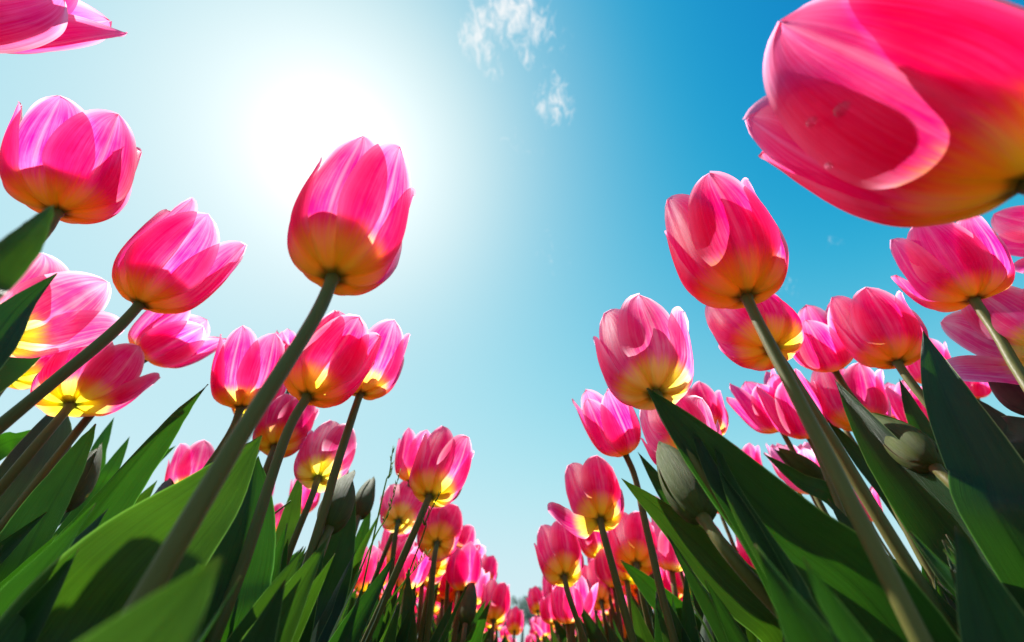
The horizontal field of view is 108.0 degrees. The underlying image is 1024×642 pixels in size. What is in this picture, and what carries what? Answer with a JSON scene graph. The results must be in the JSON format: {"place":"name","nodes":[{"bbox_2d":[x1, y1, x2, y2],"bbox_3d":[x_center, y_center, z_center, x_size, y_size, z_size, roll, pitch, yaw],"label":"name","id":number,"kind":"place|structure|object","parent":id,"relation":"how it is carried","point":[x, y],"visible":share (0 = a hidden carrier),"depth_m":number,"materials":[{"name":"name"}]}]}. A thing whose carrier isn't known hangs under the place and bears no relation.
{"place":"outdoors","nodes":[
{"label":"outdoors","id":0,"kind":"place"},
{"bbox_2d":[0,0,1023,641],"label":"sky","id":1,"kind":"structure","parent":0,"point":[545,144],"materials":[{"name":"blue"}]},
{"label":"bed soil","id":2,"kind":"structure","parent":0,"visible":0},
{"bbox_2d":[0,534,56,588],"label":"young tulip","id":3,"kind":"object","parent":2,"relation":"on","point":[25,564],"visible":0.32,"depth_m":0.20,"materials":[{"name":"green plant"}]},
{"bbox_2d":[0,354,71,519],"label":"tulip","id":4,"kind":"object","parent":2,"relation":"on","point":[10,496],"visible":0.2,"depth_m":0.30,"materials":[{"name":"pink plant"}]},
{"bbox_2d":[18,548,78,641],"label":"young tulip","id":5,"kind":"object","parent":2,"relation":"on","point":[34,611],"visible":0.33,"depth_m":0.13,"materials":[{"name":"green plant"}]},
{"bbox_2d":[0,253,123,616],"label":"tulip","id":6,"kind":"object","parent":2,"relation":"on","point":[68,313],"visible":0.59,"depth_m":0.25,"materials":[{"name":"pink plant"}]},
{"bbox_2d":[0,0,126,53],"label":"tulip","id":7,"kind":"object","parent":2,"relation":"on","point":[33,26],"visible":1,"depth_m":0.23,"materials":[{"name":"pink plant"}]},
{"bbox_2d":[0,424,129,582],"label":"tulip leaf","id":8,"kind":"object","parent":2,"relation":"on","point":[74,481],"visible":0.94,"depth_m":0.26,"materials":[{"name":"green plant"}]},
{"bbox_2d":[0,95,141,392],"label":"tulip","id":9,"kind":"object","parent":2,"relation":"on","point":[64,159],"visible":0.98,"depth_m":0.21,"materials":[{"name":"pink plant"}]},
{"bbox_2d":[0,341,160,564],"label":"tulip","id":10,"kind":"object","parent":2,"relation":"on","point":[107,380],"visible":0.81,"depth_m":0.28,"materials":[{"name":"pink plant"}]},
{"bbox_2d":[0,310,226,540],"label":"tulip","id":11,"kind":"object","parent":2,"relation":"on","point":[181,340],"visible":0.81,"depth_m":0.29,"materials":[{"name":"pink plant"}]},
{"bbox_2d":[0,197,246,460],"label":"tulip","id":12,"kind":"object","parent":2,"relation":"on","point":[179,258],"visible":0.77,"depth_m":0.24,"materials":[{"name":"pink plant"}]},
{"bbox_2d":[8,325,284,641],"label":"tulip","id":13,"kind":"object","parent":2,"relation":"on","point":[245,360],"visible":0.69,"depth_m":0.21,"materials":[{"name":"pink plant"}]},
{"bbox_2d":[79,555,221,641],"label":"young tulip","id":14,"kind":"object","parent":2,"relation":"on","point":[174,611],"visible":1,"depth_m":0.06,"materials":[{"name":"green plant"}]},
{"bbox_2d":[153,446,174,494],"bbox_3d":[-0.370,0.275,0.298,0.032,0.324,0.112,18,-45,-19],"label":"tulip bud","id":15,"kind":"object","parent":2,"relation":"on","point":[166,484],"visible":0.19,"depth_m":0.42,"materials":[{"name":"green plant"}]},
{"bbox_2d":[135,440,214,503],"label":"tulip","id":16,"kind":"object","parent":2,"relation":"on","point":[186,460],"visible":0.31,"depth_m":0.46,"materials":[{"name":"pink plant"}]},
{"bbox_2d":[0,135,415,641],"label":"tulip","id":17,"kind":"object","parent":2,"relation":"on","point":[349,219],"visible":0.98,"depth_m":0.15,"materials":[{"name":"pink plant"}]},
{"bbox_2d":[193,563,242,641],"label":"young tulip","id":18,"kind":"object","parent":2,"relation":"on","point":[207,629],"visible":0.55,"depth_m":0.10,"materials":[{"name":"green plant"}]},
{"bbox_2d":[241,580,285,641],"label":"young tulip","id":19,"kind":"object","parent":2,"relation":"on","point":[264,628],"visible":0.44,"depth_m":0.13,"materials":[{"name":"green plant"}]},
{"bbox_2d":[257,329,295,454],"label":"tulip","id":20,"kind":"object","parent":2,"relation":"on","point":[286,336],"visible":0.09,"depth_m":0.55,"materials":[{"name":"pink plant"}]},
{"bbox_2d":[252,393,318,571],"bbox_3d":[-0.219,0.227,0.292,0.124,0.389,0.064,-13,-43,15],"label":"tulip","id":21,"kind":"object","parent":2,"relation":"on","point":[272,423],"visible":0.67,"depth_m":0.38,"materials":[{"name":"pink plant"}]},
{"bbox_2d":[205,310,381,641],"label":"tulip","id":22,"kind":"object","parent":2,"relation":"on","point":[333,365],"visible":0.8,"depth_m":0.23,"materials":[{"name":"pink plant"}]},
{"bbox_2d":[289,478,319,512],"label":"tulip","id":23,"kind":"object","parent":2,"relation":"on","point":[305,492],"visible":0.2,"depth_m":0.69,"materials":[{"name":"pink plant"}]},
{"bbox_2d":[276,420,356,564],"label":"tulip","id":24,"kind":"object","parent":2,"relation":"on","point":[314,459],"visible":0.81,"depth_m":0.35,"materials":[{"name":"pink plant"}]},
{"bbox_2d":[311,549,356,641],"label":"young tulip","id":25,"kind":"object","parent":2,"relation":"on","point":[321,623],"visible":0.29,"depth_m":0.20,"materials":[{"name":"green plant"}]},
{"bbox_2d":[314,470,355,641],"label":"tulip bud","id":26,"kind":"object","parent":2,"relation":"on","point":[340,527],"visible":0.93,"depth_m":0.28,"materials":[{"name":"green plant"}]},
{"bbox_2d":[271,312,409,641],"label":"tulip","id":27,"kind":"object","parent":2,"relation":"on","point":[381,378],"visible":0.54,"depth_m":0.27,"materials":[{"name":"pink plant"}]},
{"bbox_2d":[328,569,361,641],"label":"young tulip","id":28,"kind":"object","parent":2,"relation":"on","point":[336,626],"visible":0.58,"depth_m":0.22,"materials":[{"name":"green plant"}]},
{"bbox_2d":[313,603,400,641],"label":"young tulip","id":29,"kind":"object","parent":2,"relation":"on","point":[390,633],"visible":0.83,"depth_m":0.26,"materials":[{"name":"green plant"}]},
{"bbox_2d":[342,476,374,619],"bbox_3d":[-0.174,0.312,0.345,0.026,0.332,0.075,11,-43,-12],"label":"tulip bud","id":30,"kind":"object","parent":2,"relation":"on","point":[365,496],"visible":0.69,"depth_m":0.42,"materials":[{"name":"green plant"}]},
{"bbox_2d":[354,548,385,594],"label":"tulip","id":31,"kind":"object","parent":2,"relation":"on","point":[373,560],"visible":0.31,"depth_m":0.52,"materials":[{"name":"pink plant"}]},
{"bbox_2d":[351,469,400,589],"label":"grass stalk","id":32,"kind":"object","parent":2,"relation":"on","point":[380,526],"depth_m":0.31,"materials":[{"name":"green plant"}]},
{"bbox_2d":[280,425,473,641],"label":"tulip","id":33,"kind":"object","parent":2,"relation":"on","point":[442,461],"visible":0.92,"depth_m":0.33,"materials":[{"name":"pink plant"}]},
{"bbox_2d":[359,447,394,598],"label":"grass stalk","id":34,"kind":"object","parent":2,"relation":"on","point":[390,470],"depth_m":0.30,"materials":[{"name":"green plant"}]},
{"bbox_2d":[353,529,414,614],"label":"tulip","id":35,"kind":"object","parent":2,"relation":"on","point":[385,536],"visible":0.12,"depth_m":0.57,"materials":[{"name":"pink plant"}]},
{"bbox_2d":[345,427,429,616],"bbox_3d":[-0.181,0.361,0.459,0.142,0.411,0.184,0,-42,0],"label":"tulip","id":36,"kind":"object","parent":2,"relation":"on","point":[408,443],"visible":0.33,"depth_m":0.50,"materials":[{"name":"pink plant"}]},
{"bbox_2d":[363,549,430,632],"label":"grass stalk","id":37,"kind":"object","parent":2,"relation":"on","point":[400,586],"depth_m":0.30,"materials":[{"name":"green plant"}]},
{"bbox_2d":[376,481,429,641],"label":"tulip","id":38,"kind":"object","parent":2,"relation":"on","point":[406,504],"visible":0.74,"depth_m":0.45,"materials":[{"name":"pink plant"}]},
{"bbox_2d":[383,492,440,633],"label":"grass stalk","id":39,"kind":"object","parent":2,"relation":"on","point":[424,523],"depth_m":0.28,"materials":[{"name":"green plant"}]},
{"bbox_2d":[394,538,430,618],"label":"tulip","id":40,"kind":"object","parent":2,"relation":"on","point":[418,575],"visible":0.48,"depth_m":0.47,"materials":[{"name":"pink plant"}]},
{"bbox_2d":[360,582,468,641],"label":"young tulip","id":41,"kind":"object","parent":2,"relation":"on","point":[443,637],"visible":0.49,"depth_m":0.33,"materials":[{"name":"green plant"}]},
{"bbox_2d":[382,557,448,641],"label":"tulip","id":42,"kind":"object","parent":2,"relation":"on","point":[441,567],"visible":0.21,"depth_m":0.49,"materials":[{"name":"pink plant"}]},
{"bbox_2d":[372,504,462,641],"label":"tulip","id":43,"kind":"object","parent":2,"relation":"on","point":[442,533],"visible":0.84,"depth_m":0.43,"materials":[{"name":"pink plant"}]},
{"bbox_2d":[416,575,459,638],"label":"tulip","id":44,"kind":"object","parent":2,"relation":"on","point":[420,600],"visible":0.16,"depth_m":0.56,"materials":[{"name":"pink plant"}]},
{"bbox_2d":[422,581,456,633],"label":"tulip","id":45,"kind":"object","parent":2,"relation":"on","point":[453,595],"visible":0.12,"depth_m":0.63,"materials":[{"name":"pink plant"}]},
{"bbox_2d":[438,573,452,606],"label":"tulip","id":46,"kind":"object","parent":2,"relation":"on","point":[441,588],"visible":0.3,"depth_m":0.65,"materials":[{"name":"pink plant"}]},
{"bbox_2d":[415,539,487,641],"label":"tulip","id":47,"kind":"object","parent":2,"relation":"on","point":[480,609],"visible":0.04,"depth_m":0.59,"materials":[{"name":"pink plant"}]},
{"bbox_2d":[423,524,485,641],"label":"tulip","id":48,"kind":"object","parent":2,"relation":"on","point":[467,534],"visible":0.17,"depth_m":0.56,"materials":[{"name":"pink plant"}]},
{"bbox_2d":[433,567,490,641],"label":"tulip","id":49,"kind":"object","parent":2,"relation":"on","point":[484,578],"visible":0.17,"depth_m":0.71,"materials":[{"name":"pink plant"}]},
{"bbox_2d":[449,582,476,641],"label":"tulip bud","id":50,"kind":"object","parent":2,"relation":"on","point":[467,610],"visible":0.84,"depth_m":0.45,"materials":[{"name":"green plant"}]},
{"bbox_2d":[445,542,486,641],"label":"tulip","id":51,"kind":"object","parent":2,"relation":"on","point":[463,567],"visible":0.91,"depth_m":0.49,"materials":[{"name":"pink plant"}]},
{"bbox_2d":[465,600,490,641],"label":"young tulip","id":52,"kind":"object","parent":2,"relation":"on","point":[476,633],"visible":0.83,"depth_m":0.39,"materials":[{"name":"green plant"}]},
{"bbox_2d":[458,579,509,641],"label":"tulip","id":53,"kind":"object","parent":2,"relation":"on","point":[496,593],"visible":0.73,"depth_m":0.66,"materials":[{"name":"pink plant"}]},
{"bbox_2d":[481,554,497,641],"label":"tulip","id":54,"kind":"object","parent":2,"relation":"on","point":[490,564],"visible":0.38,"depth_m":0.90,"materials":[{"name":"pink plant"}]},
{"bbox_2d":[504,606,523,641],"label":"tulip","id":55,"kind":"object","parent":2,"relation":"on","point":[514,621],"visible":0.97,"depth_m":1.13,"materials":[{"name":"pink plant"}]},
{"bbox_2d":[526,585,543,641],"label":"tulip","id":56,"kind":"object","parent":2,"relation":"on","point":[535,594],"visible":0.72,"depth_m":1.14,"materials":[{"name":"pink plant"}]},
{"bbox_2d":[532,617,549,641],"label":"tulip","id":57,"kind":"object","parent":2,"relation":"on","point":[542,628],"visible":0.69,"depth_m":1.04,"materials":[{"name":"pink plant"}]},
{"bbox_2d":[532,593,558,641],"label":"tulip","id":58,"kind":"object","parent":2,"relation":"on","point":[546,615],"visible":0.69,"depth_m":0.77,"materials":[{"name":"pink plant"}]},
{"bbox_2d":[542,576,587,641],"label":"tulip","id":59,"kind":"object","parent":2,"relation":"on","point":[546,586],"visible":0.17,"depth_m":0.89,"materials":[{"name":"pink plant"}]},
{"bbox_2d":[551,581,582,641],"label":"tulip","id":60,"kind":"object","parent":2,"relation":"on","point":[561,610],"visible":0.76,"depth_m":0.47,"materials":[{"name":"pink plant"}]},
{"bbox_2d":[574,575,597,641],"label":"tulip","id":61,"kind":"object","parent":2,"relation":"on","point":[588,593],"visible":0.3,"depth_m":0.54,"materials":[{"name":"pink plant"}]},
{"bbox_2d":[534,520,652,641],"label":"tulip","id":62,"kind":"object","parent":2,"relation":"on","point":[560,558],"visible":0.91,"depth_m":0.42,"materials":[{"name":"pink plant"}]},
{"bbox_2d":[581,531,634,641],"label":"tulip","id":63,"kind":"object","parent":2,"relation":"on","point":[594,632],"visible":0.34,"depth_m":0.49,"materials":[{"name":"pink plant"}]},
{"bbox_2d":[578,531,638,628],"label":"tulip","id":64,"kind":"object","parent":2,"relation":"on","point":[591,545],"visible":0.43,"depth_m":0.63,"materials":[{"name":"pink plant"}]},
{"bbox_2d":[595,548,624,641],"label":"tulip","id":65,"kind":"object","parent":2,"relation":"on","point":[602,572],"visible":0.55,"depth_m":0.59,"materials":[{"name":"pink plant"}]},
{"bbox_2d":[582,558,654,641],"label":"tulip","id":66,"kind":"object","parent":2,"relation":"on","point":[604,592],"visible":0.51,"depth_m":0.59,"materials":[{"name":"pink plant"}]},
{"bbox_2d":[547,455,699,641],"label":"tulip","id":67,"kind":"object","parent":2,"relation":"on","point":[594,492],"visible":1,"depth_m":0.34,"materials":[{"name":"pink plant"}]},
{"bbox_2d":[622,585,640,606],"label":"tulip","id":68,"kind":"object","parent":2,"relation":"on","point":[634,591],"visible":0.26,"depth_m":0.64,"materials":[{"name":"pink plant"}]},
{"bbox_2d":[633,519,682,609],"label":"tulip","id":69,"kind":"object","parent":2,"relation":"on","point":[667,559],"visible":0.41,"depth_m":0.52,"materials":[{"name":"pink plant"}]},
{"bbox_2d":[606,511,714,641],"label":"tulip","id":70,"kind":"object","parent":2,"relation":"on","point":[628,544],"visible":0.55,"depth_m":0.41,"materials":[{"name":"pink plant"}]},
{"bbox_2d":[666,570,684,593],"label":"tulip","id":71,"kind":"object","parent":2,"relation":"on","point":[680,587],"visible":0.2,"depth_m":0.62,"materials":[{"name":"pink plant"}]},
{"bbox_2d":[572,389,782,641],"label":"tulip","id":72,"kind":"object","parent":2,"relation":"on","point":[610,423],"visible":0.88,"depth_m":0.28,"materials":[{"name":"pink plant"}]},
{"bbox_2d":[639,395,724,519],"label":"tulip","id":73,"kind":"object","parent":2,"relation":"on","point":[654,430],"visible":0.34,"depth_m":0.28,"materials":[{"name":"pink plant"}]},
{"bbox_2d":[651,496,757,641],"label":"tulip","id":74,"kind":"object","parent":2,"relation":"on","point":[752,637],"visible":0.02,"depth_m":0.34,"materials":[{"name":"pink plant"}]},
{"bbox_2d":[685,381,728,434],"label":"tulip","id":75,"kind":"object","parent":2,"relation":"on","point":[711,399],"visible":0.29,"depth_m":0.47,"materials":[{"name":"pink plant"}]},
{"bbox_2d":[667,534,748,641],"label":"young tulip","id":76,"kind":"object","parent":2,"relation":"on","point":[724,625],"visible":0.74,"depth_m":0.20,"materials":[{"name":"green plant"}]},
{"bbox_2d":[699,615,717,641],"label":"young tulip","id":77,"kind":"object","parent":2,"relation":"on","point":[703,632],"visible":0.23,"depth_m":0.32,"materials":[{"name":"green plant"}]},
{"bbox_2d":[637,441,829,629],"bbox_3d":[0.135,0.178,0.177,0.145,0.312,0.187,13,-43,-14],"label":"tulip bud","id":78,"kind":"object","parent":2,"relation":"on","point":[678,487],"visible":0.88,"depth_m":0.16,"materials":[{"name":"green plant"}]},
{"bbox_2d":[717,512,760,641],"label":"tulip","id":79,"kind":"object","parent":2,"relation":"on","point":[729,535],"visible":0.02,"depth_m":0.54,"materials":[{"name":"pink plant"}]},
{"bbox_2d":[736,537,754,568],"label":"tulip","id":80,"kind":"object","parent":2,"relation":"on","point":[743,553],"visible":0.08,"depth_m":0.51,"materials":[{"name":"pink plant"}]},
{"bbox_2d":[741,443,762,465],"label":"tulip","id":81,"kind":"object","parent":2,"relation":"on","point":[751,450],"visible":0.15,"depth_m":0.74,"materials":[{"name":"pink plant"}]},
{"bbox_2d":[593,293,956,607],"bbox_3d":[0.128,0.119,0.137,0.148,0.345,0.065,-8,-42,9],"label":"tulip","id":82,"kind":"object","parent":2,"relation":"on","point":[642,343],"visible":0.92,"depth_m":0.20,"materials":[{"name":"pink plant"}]},
{"bbox_2d":[726,369,828,514],"bbox_3d":[0.307,0.238,0.343,0.070,0.440,0.081,0,-42,0],"label":"tulip","id":83,"kind":"object","parent":2,"relation":"on","point":[746,405],"visible":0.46,"depth_m":0.45,"materials":[{"name":"pink plant"}]},
{"bbox_2d":[764,442,819,507],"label":"tulip","id":84,"kind":"object","parent":2,"relation":"on","point":[806,450],"visible":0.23,"depth_m":0.53,"materials":[{"name":"pink plant"}]},
{"bbox_2d":[775,448,824,480],"bbox_3d":[0.337,0.276,0.317,0.064,0.348,0.024,0,-42,0],"label":"tulip bud","id":85,"kind":"object","parent":2,"relation":"on","point":[802,464],"visible":0.66,"depth_m":0.41,"materials":[{"name":"green plant"}]},
{"bbox_2d":[756,368,846,515],"bbox_3d":[0.289,0.217,0.301,0.100,0.416,0.067,0,-42,0],"label":"tulip","id":86,"kind":"object","parent":2,"relation":"on","point":[781,412],"visible":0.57,"depth_m":0.40,"materials":[{"name":"pink plant"}]},
{"bbox_2d":[646,294,960,641],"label":"tulip","id":87,"kind":"object","parent":2,"relation":"on","point":[830,549],"visible":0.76,"depth_m":0.15,"materials":[{"name":"green plant"}]},
{"bbox_2d":[763,453,848,517],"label":"tulip","id":88,"kind":"object","parent":2,"relation":"on","point":[816,487],"visible":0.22,"depth_m":0.39,"materials":[{"name":"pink plant"}]},
{"bbox_2d":[810,368,856,443],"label":"tulip","id":89,"kind":"object","parent":2,"relation":"on","point":[813,377],"visible":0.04,"depth_m":0.47,"materials":[{"name":"pink plant"}]},
{"bbox_2d":[665,171,1023,641],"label":"tulip","id":90,"kind":"object","parent":2,"relation":"on","point":[728,245],"visible":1,"depth_m":0.14,"materials":[{"name":"pink plant"}]},
{"bbox_2d":[828,486,898,564],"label":"tulip","id":91,"kind":"object","parent":2,"relation":"on","point":[841,517],"visible":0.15,"depth_m":0.34,"materials":[{"name":"pink plant"}]},
{"bbox_2d":[825,380,929,582],"bbox_3d":[0.424,0.232,0.351,0.312,0.459,0.102,14,-44,-16],"label":"tulip","id":92,"kind":"object","parent":2,"relation":"on","point":[852,448],"visible":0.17,"depth_m":0.38,"materials":[{"name":"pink plant"}]},
{"bbox_2d":[813,362,948,603],"bbox_3d":[0.323,0.204,0.278,0.134,0.405,0.059,0,-42,0],"label":"tulip","id":93,"kind":"object","parent":2,"relation":"on","point":[865,384],"visible":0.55,"depth_m":0.37,"materials":[{"name":"pink plant"}]},
{"bbox_2d":[743,0,1023,227],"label":"tulip","id":94,"kind":"object","parent":2,"relation":"on","point":[926,129],"visible":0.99,"depth_m":0.11,"materials":[{"name":"pink plant"}]},
{"bbox_2d":[833,101,850,117],"bbox_3d":[0.104,-0.067,0.118,0.003,0.004,0.005,0,-42,0],"label":"water drop","id":95,"kind":"object","parent":94,"relation":"attached to","point":[841,109],"visible":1,"depth_m":0.12,"materials":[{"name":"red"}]},
{"bbox_2d":[793,297,997,597],"bbox_3d":[0.300,0.146,0.247,0.187,0.451,0.059,32,-51,-31],"label":"tulip","id":96,"kind":"object","parent":2,"relation":"on","point":[923,506],"visible":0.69,"depth_m":0.23,"materials":[{"name":"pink plant"}]},
{"bbox_2d":[872,413,948,487],"bbox_3d":[0.245,0.165,0.155,0.040,0.300,0.027,29,-49,-28],"label":"tulip bud","id":97,"kind":"object","parent":2,"relation":"on","point":[913,448],"visible":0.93,"depth_m":0.22,"materials":[{"name":"green plant"}]},
{"bbox_2d":[829,287,1023,611],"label":"tulip","id":98,"kind":"object","parent":2,"relation":"on","point":[982,459],"visible":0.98,"depth_m":0.19,"materials":[{"name":"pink plant"}]},
{"bbox_2d":[905,338,950,383],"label":"tulip","id":99,"kind":"object","parent":2,"relation":"on","point":[914,369],"visible":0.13,"depth_m":0.59,"materials":[{"name":"pink plant"}]},
{"bbox_2d":[908,530,955,592],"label":"young tulip","id":100,"kind":"object","parent":2,"relation":"on","point":[941,567],"visible":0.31,"depth_m":0.14,"materials":[{"name":"green plant"}]},
{"bbox_2d":[890,216,1023,605],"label":"tulip","id":101,"kind":"object","parent":2,"relation":"on","point":[953,267],"visible":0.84,"depth_m":0.28,"materials":[{"name":"pink plant"}]},
{"bbox_2d":[940,286,1023,630],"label":"tulip","id":102,"kind":"object","parent":2,"relation":"on","point":[966,328],"visible":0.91,"depth_m":0.26,"materials":[{"name":"pink plant"}]},
{"bbox_2d":[964,381,1023,459],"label":"tulip","id":103,"kind":"object","parent":2,"relation":"on","point":[1011,428],"visible":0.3,"depth_m":0.28,"materials":[{"name":"pink plant"}]},
{"bbox_2d":[988,382,1023,415],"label":"tulip bud","id":104,"kind":"object","parent":2,"relation":"on","point":[1009,396],"visible":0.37,"depth_m":0.27,"materials":[{"name":"plant"}]},
{"bbox_2d":[991,205,1023,273],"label":"tulip","id":105,"kind":"object","parent":2,"relation":"on","point":[1007,224],"visible":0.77,"depth_m":0.39,"materials":[{"name":"pink plant"}]},
{"label":"ground","id":106,"kind":"structure","parent":0,"visible":0},
{"bbox_2d":[508,595,534,641],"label":"broadleaf tree","id":107,"kind":"object","parent":106,"relation":"on","point":[524,605],"visible":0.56,"depth_m":32.80,"materials":[{"name":"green plant"}]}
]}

